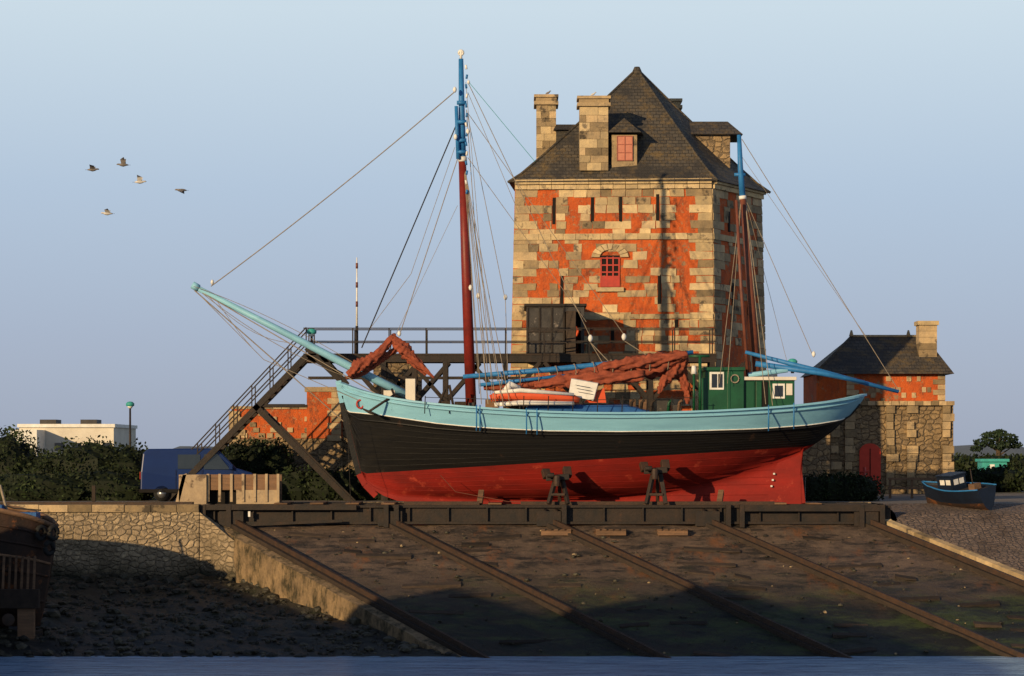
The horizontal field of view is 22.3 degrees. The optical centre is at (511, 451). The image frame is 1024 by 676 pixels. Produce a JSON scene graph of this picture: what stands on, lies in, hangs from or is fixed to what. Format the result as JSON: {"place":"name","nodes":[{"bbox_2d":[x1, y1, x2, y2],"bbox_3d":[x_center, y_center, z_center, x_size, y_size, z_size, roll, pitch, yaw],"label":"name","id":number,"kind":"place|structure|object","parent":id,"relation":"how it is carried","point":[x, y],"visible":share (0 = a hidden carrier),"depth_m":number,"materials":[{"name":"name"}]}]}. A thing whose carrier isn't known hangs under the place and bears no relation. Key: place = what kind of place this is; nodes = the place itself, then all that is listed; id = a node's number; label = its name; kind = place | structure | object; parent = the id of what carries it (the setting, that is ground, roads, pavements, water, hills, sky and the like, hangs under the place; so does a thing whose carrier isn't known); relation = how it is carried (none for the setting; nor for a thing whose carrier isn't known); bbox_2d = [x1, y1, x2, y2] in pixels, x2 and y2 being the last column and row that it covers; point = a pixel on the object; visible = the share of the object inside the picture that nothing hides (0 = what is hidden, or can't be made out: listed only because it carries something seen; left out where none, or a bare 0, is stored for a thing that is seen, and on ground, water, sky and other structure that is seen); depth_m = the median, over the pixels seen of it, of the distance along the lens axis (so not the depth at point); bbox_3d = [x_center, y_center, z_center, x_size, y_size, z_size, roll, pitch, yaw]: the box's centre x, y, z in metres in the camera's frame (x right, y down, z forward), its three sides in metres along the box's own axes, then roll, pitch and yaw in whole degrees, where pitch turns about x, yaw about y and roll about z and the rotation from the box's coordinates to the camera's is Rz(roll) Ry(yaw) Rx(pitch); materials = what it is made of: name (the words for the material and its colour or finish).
{"place":"outdoors","nodes":[
{"label":"outdoors","id":0,"kind":"place"},
{"bbox_2d":[10,420,136,455],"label":"flat roofed building","id":1,"kind":"structure","parent":0,"point":[50,434],"depth_m":170.00,"materials":[{"name":"white paint"}]},
{"bbox_2d":[87,165,98,171],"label":"flying bird","id":2,"kind":"object","parent":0,"point":[92,168],"visible":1,"depth_m":99.95},
{"bbox_2d":[101,208,112,214],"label":"flying bird","id":3,"kind":"object","parent":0,"point":[107,212],"visible":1,"depth_m":99.95},
{"bbox_2d":[116,157,127,166],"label":"flying bird","id":4,"kind":"object","parent":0,"point":[123,162],"visible":1,"depth_m":99.95},
{"bbox_2d":[135,175,146,183],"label":"flying bird","id":5,"kind":"object","parent":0,"point":[139,179],"visible":1,"depth_m":99.94},
{"bbox_2d":[175,189,188,193],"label":"flying bird","id":6,"kind":"object","parent":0,"point":[181,190],"visible":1,"depth_m":99.97},
{"bbox_2d":[140,446,225,450],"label":"hill","id":7,"kind":"structure","parent":0,"point":[187,447],"depth_m":936.73,"materials":[{"name":"green plant"}]},
{"bbox_2d":[0,573,457,656],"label":"beach","id":8,"kind":"structure","parent":0,"point":[300,635],"depth_m":88.75,"materials":[{"name":"sand"}]},
{"bbox_2d":[0,485,59,638],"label":"old rusty boat","id":9,"kind":"object","parent":8,"relation":"on","point":[29,538],"visible":0.99,"depth_m":87.85,"materials":[{"name":"brown wood"}]},
{"bbox_2d":[0,572,459,657],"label":"beach rocks","id":10,"kind":"object","parent":8,"relation":"on","point":[195,580],"visible":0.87,"depth_m":89.86,"materials":[{"name":"grey stone"}]},
{"bbox_2d":[222,526,461,656],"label":"slipway side wall","id":11,"kind":"structure","parent":0,"point":[255,563],"depth_m":92.04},
{"bbox_2d":[0,503,1023,675],"bbox_3d":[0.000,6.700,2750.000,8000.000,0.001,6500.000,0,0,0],"label":"water","id":12,"kind":"structure","parent":0,"point":[536,666],"depth_m":81.32,"materials":[{"name":"blue liquid"}]},
{"bbox_2d":[251,524,1023,656],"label":"slipway","id":13,"kind":"structure","parent":12,"relation":"in","point":[599,593],"depth_m":90.91,"materials":[{"name":"concrete"}]},
{"bbox_2d":[230,520,489,657],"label":"slipway rail","id":14,"kind":"object","parent":13,"relation":"on","point":[451,643],"visible":0.84,"depth_m":90.22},
{"bbox_2d":[389,521,670,657],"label":"slipway rail","id":15,"kind":"object","parent":13,"relation":"on","point":[637,647],"visible":0.84,"depth_m":90.14,"materials":[{"name":"brown wood"}]},
{"bbox_2d":[199,459,890,526],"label":"slipway cradle","id":16,"kind":"object","parent":13,"relation":"on","point":[566,511],"visible":1,"depth_m":96.96,"materials":[{"name":"brown wood"}]},
{"bbox_2d":[191,49,898,503],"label":"sailing fishing boat","id":17,"kind":"object","parent":16,"relation":"on","point":[753,435],"visible":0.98,"depth_m":98.80,"materials":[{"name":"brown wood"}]},
{"bbox_2d":[541,529,570,534],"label":"pallet","id":18,"kind":"object","parent":13,"relation":"on","point":[554,532],"visible":1,"depth_m":95.75,"materials":[{"name":"brown wood"}]},
{"bbox_2d":[596,529,625,534],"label":"pallet","id":19,"kind":"object","parent":13,"relation":"on","point":[610,532],"visible":1,"depth_m":95.75,"materials":[{"name":"brown wood"}]},
{"bbox_2d":[260,530,1021,655],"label":"slipway debris","id":20,"kind":"object","parent":13,"relation":"on","point":[573,555],"visible":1,"depth_m":92.19,"materials":[{"name":"brown stone"}]},
{"bbox_2d":[288,526,1023,656],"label":"algae patches","id":21,"kind":"object","parent":13,"relation":"on","point":[977,624],"visible":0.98,"depth_m":91.18,"materials":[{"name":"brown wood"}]},
{"bbox_2d":[657,529,687,534],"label":"pallet","id":22,"kind":"object","parent":13,"relation":"on","point":[672,532],"visible":1,"depth_m":95.75,"materials":[{"name":"brown wood"}]},
{"bbox_2d":[546,520,852,657],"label":"slipway rail","id":23,"kind":"object","parent":13,"relation":"on","point":[739,611],"visible":0.84,"depth_m":90.12,"materials":[{"name":"brown wood"}]},
{"bbox_2d":[705,520,1023,657],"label":"slipway rail","id":24,"kind":"object","parent":13,"relation":"on","point":[908,609],"visible":0.84,"depth_m":90.36,"materials":[{"name":"brown wood"}]},
{"bbox_2d":[865,520,1023,591],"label":"slipway rail","id":25,"kind":"object","parent":13,"relation":"on","point":[994,574],"visible":0.79,"depth_m":93.54,"materials":[{"name":"brown wood"}]},
{"bbox_2d":[0,456,1023,503],"bbox_3d":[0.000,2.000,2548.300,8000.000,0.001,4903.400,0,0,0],"label":"ground","id":26,"kind":"structure","parent":0,"point":[1017,497],"depth_m":107.43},
{"bbox_2d":[0,424,154,500],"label":"hedge","id":27,"kind":"object","parent":26,"relation":"on","point":[74,473],"visible":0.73,"depth_m":108.61,"materials":[{"name":"green plant"}]},
{"bbox_2d":[92,486,95,501],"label":"bollard","id":28,"kind":"object","parent":26,"relation":"on","point":[93,493],"visible":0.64,"depth_m":98.00,"materials":[{"name":"brown wood"}]},
{"bbox_2d":[126,402,133,445],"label":"street lamp","id":29,"kind":"object","parent":26,"relation":"on","point":[129,405],"visible":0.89,"depth_m":121.96,"materials":[{"name":"metal"}]},
{"bbox_2d":[139,448,252,500],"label":"parked van","id":30,"kind":"object","parent":26,"relation":"on","point":[161,470],"visible":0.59,"depth_m":105.42,"materials":[{"name":"blue metal"}]},
{"bbox_2d":[176,473,281,503],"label":"timber hopper","id":31,"kind":"object","parent":26,"relation":"on","point":[231,488],"visible":0.94,"depth_m":99.48,"materials":[{"name":"wood"}]},
{"bbox_2d":[221,435,294,473],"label":"hedge","id":32,"kind":"object","parent":26,"relation":"on","point":[257,456],"visible":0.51,"depth_m":109.01,"materials":[{"name":"green plant"}]},
{"bbox_2d":[229,363,421,471],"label":"battery wall","id":33,"kind":"structure","parent":26,"relation":"on","point":[315,429],"depth_m":111.00,"materials":[{"name":"brick"}]},
{"bbox_2d":[271,464,393,500],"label":"hedge","id":34,"kind":"object","parent":26,"relation":"on","point":[298,484],"visible":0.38,"depth_m":107.53,"materials":[{"name":"green plant"}]},
{"bbox_2d":[0,502,870,582],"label":"quay wall","id":35,"kind":"structure","parent":26,"relation":"on","point":[181,540],"depth_m":96.39,"materials":[{"name":"stone"}]},
{"bbox_2d":[165,327,744,500],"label":"steel footbridge","id":36,"kind":"object","parent":26,"relation":"on","point":[271,393],"visible":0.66,"depth_m":105.53,"materials":[{"name":"brown metal"}]},
{"bbox_2d":[307,328,316,342],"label":"street lamp","id":37,"kind":"object","parent":36,"relation":"on","point":[311,332],"visible":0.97,"depth_m":105.49,"materials":[{"name":"metal"}]},
{"bbox_2d":[355,257,357,352],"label":"signal mast","id":38,"kind":"object","parent":36,"relation":"attached to","point":[356,339],"visible":0.87,"depth_m":107.17,"materials":[{"name":"white paint"}]},
{"bbox_2d":[507,67,770,411],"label":"stone tower","id":39,"kind":"structure","parent":26,"relation":"on","point":[629,184],"depth_m":112.35,"materials":[{"name":"red paint"}]},
{"bbox_2d":[600,257,619,286],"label":"arched window","id":40,"kind":"structure","parent":39,"relation":"in","point":[605,281],"depth_m":112.19,"materials":[{"name":"red paint"}]},
{"bbox_2d":[802,434,829,476],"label":"rampart wall","id":41,"kind":"structure","parent":26,"relation":"on","point":[816,456],"depth_m":120.00,"materials":[{"name":"stone"}]},
{"bbox_2d":[805,470,885,503],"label":"hedge","id":42,"kind":"object","parent":26,"relation":"on","point":[832,487],"visible":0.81,"depth_m":106.03,"materials":[{"name":"green plant"}]},
{"bbox_2d":[859,467,868,475],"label":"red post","id":43,"kind":"object","parent":26,"relation":"on","point":[864,471],"visible":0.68,"depth_m":109.97,"materials":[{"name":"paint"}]},
{"bbox_2d":[800,321,954,493],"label":"stone guardhouse","id":44,"kind":"structure","parent":26,"relation":"on","point":[906,431],"depth_m":124.65,"materials":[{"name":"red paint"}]},
{"bbox_2d":[859,443,880,493],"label":"door","id":45,"kind":"structure","parent":44,"relation":"in","point":[869,454],"depth_m":124.54,"materials":[{"name":"red paint"}]},
{"bbox_2d":[888,478,936,498],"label":"timber fence","id":46,"kind":"object","parent":26,"relation":"on","point":[911,487],"visible":0.73,"depth_m":111.95,"materials":[{"name":"brown wood"}]},
{"bbox_2d":[953,452,1023,470],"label":"hedge","id":47,"kind":"object","parent":26,"relation":"on","point":[964,462],"visible":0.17,"depth_m":218.72,"materials":[{"name":"green plant"}]},
{"bbox_2d":[955,464,1023,491],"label":"hedge","id":48,"kind":"object","parent":26,"relation":"on","point":[1004,478],"visible":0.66,"depth_m":129.34,"materials":[{"name":"green plant"}]},
{"bbox_2d":[975,459,1008,469],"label":"teal kiosk","id":49,"kind":"object","parent":26,"relation":"on","point":[982,463],"visible":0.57,"depth_m":200.00,"materials":[{"name":"paint"}]},
{"bbox_2d":[970,429,1022,455],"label":"pine tree","id":50,"kind":"object","parent":26,"relation":"on","point":[1001,440],"visible":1,"depth_m":329.42,"materials":[{"name":"green plant"}]},
{"bbox_2d":[0,0,1023,449],"label":"sky","id":51,"kind":"structure","parent":0,"point":[890,133],"materials":[{"name":"blue"}]},
{"bbox_2d":[803,475,805,499],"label":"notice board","id":52,"kind":"object","parent":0,"point":[804,480],"visible":0.21,"depth_m":104.00,"materials":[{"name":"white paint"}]},
{"bbox_2d":[884,504,1023,571],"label":"cobbled ramp","id":53,"kind":"structure","parent":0,"point":[995,532],"depth_m":96.50,"materials":[{"name":"grey stone"}]},
{"bbox_2d":[885,519,1023,579],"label":"ramp kerb","id":54,"kind":"structure","parent":53,"relation":"on","point":[1014,572],"depth_m":94.05,"materials":[{"name":"stone"}]},
{"bbox_2d":[921,468,996,509],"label":"fishing boat","id":55,"kind":"object","parent":53,"relation":"on","point":[953,489],"visible":0.98,"depth_m":99.48,"materials":[{"name":"blue wood"}]},
{"bbox_2d":[953,445,1023,455],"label":"hill","id":56,"kind":"structure","parent":0,"point":[964,449],"depth_m":1223.86,"materials":[{"name":"green plant"}]}
]}

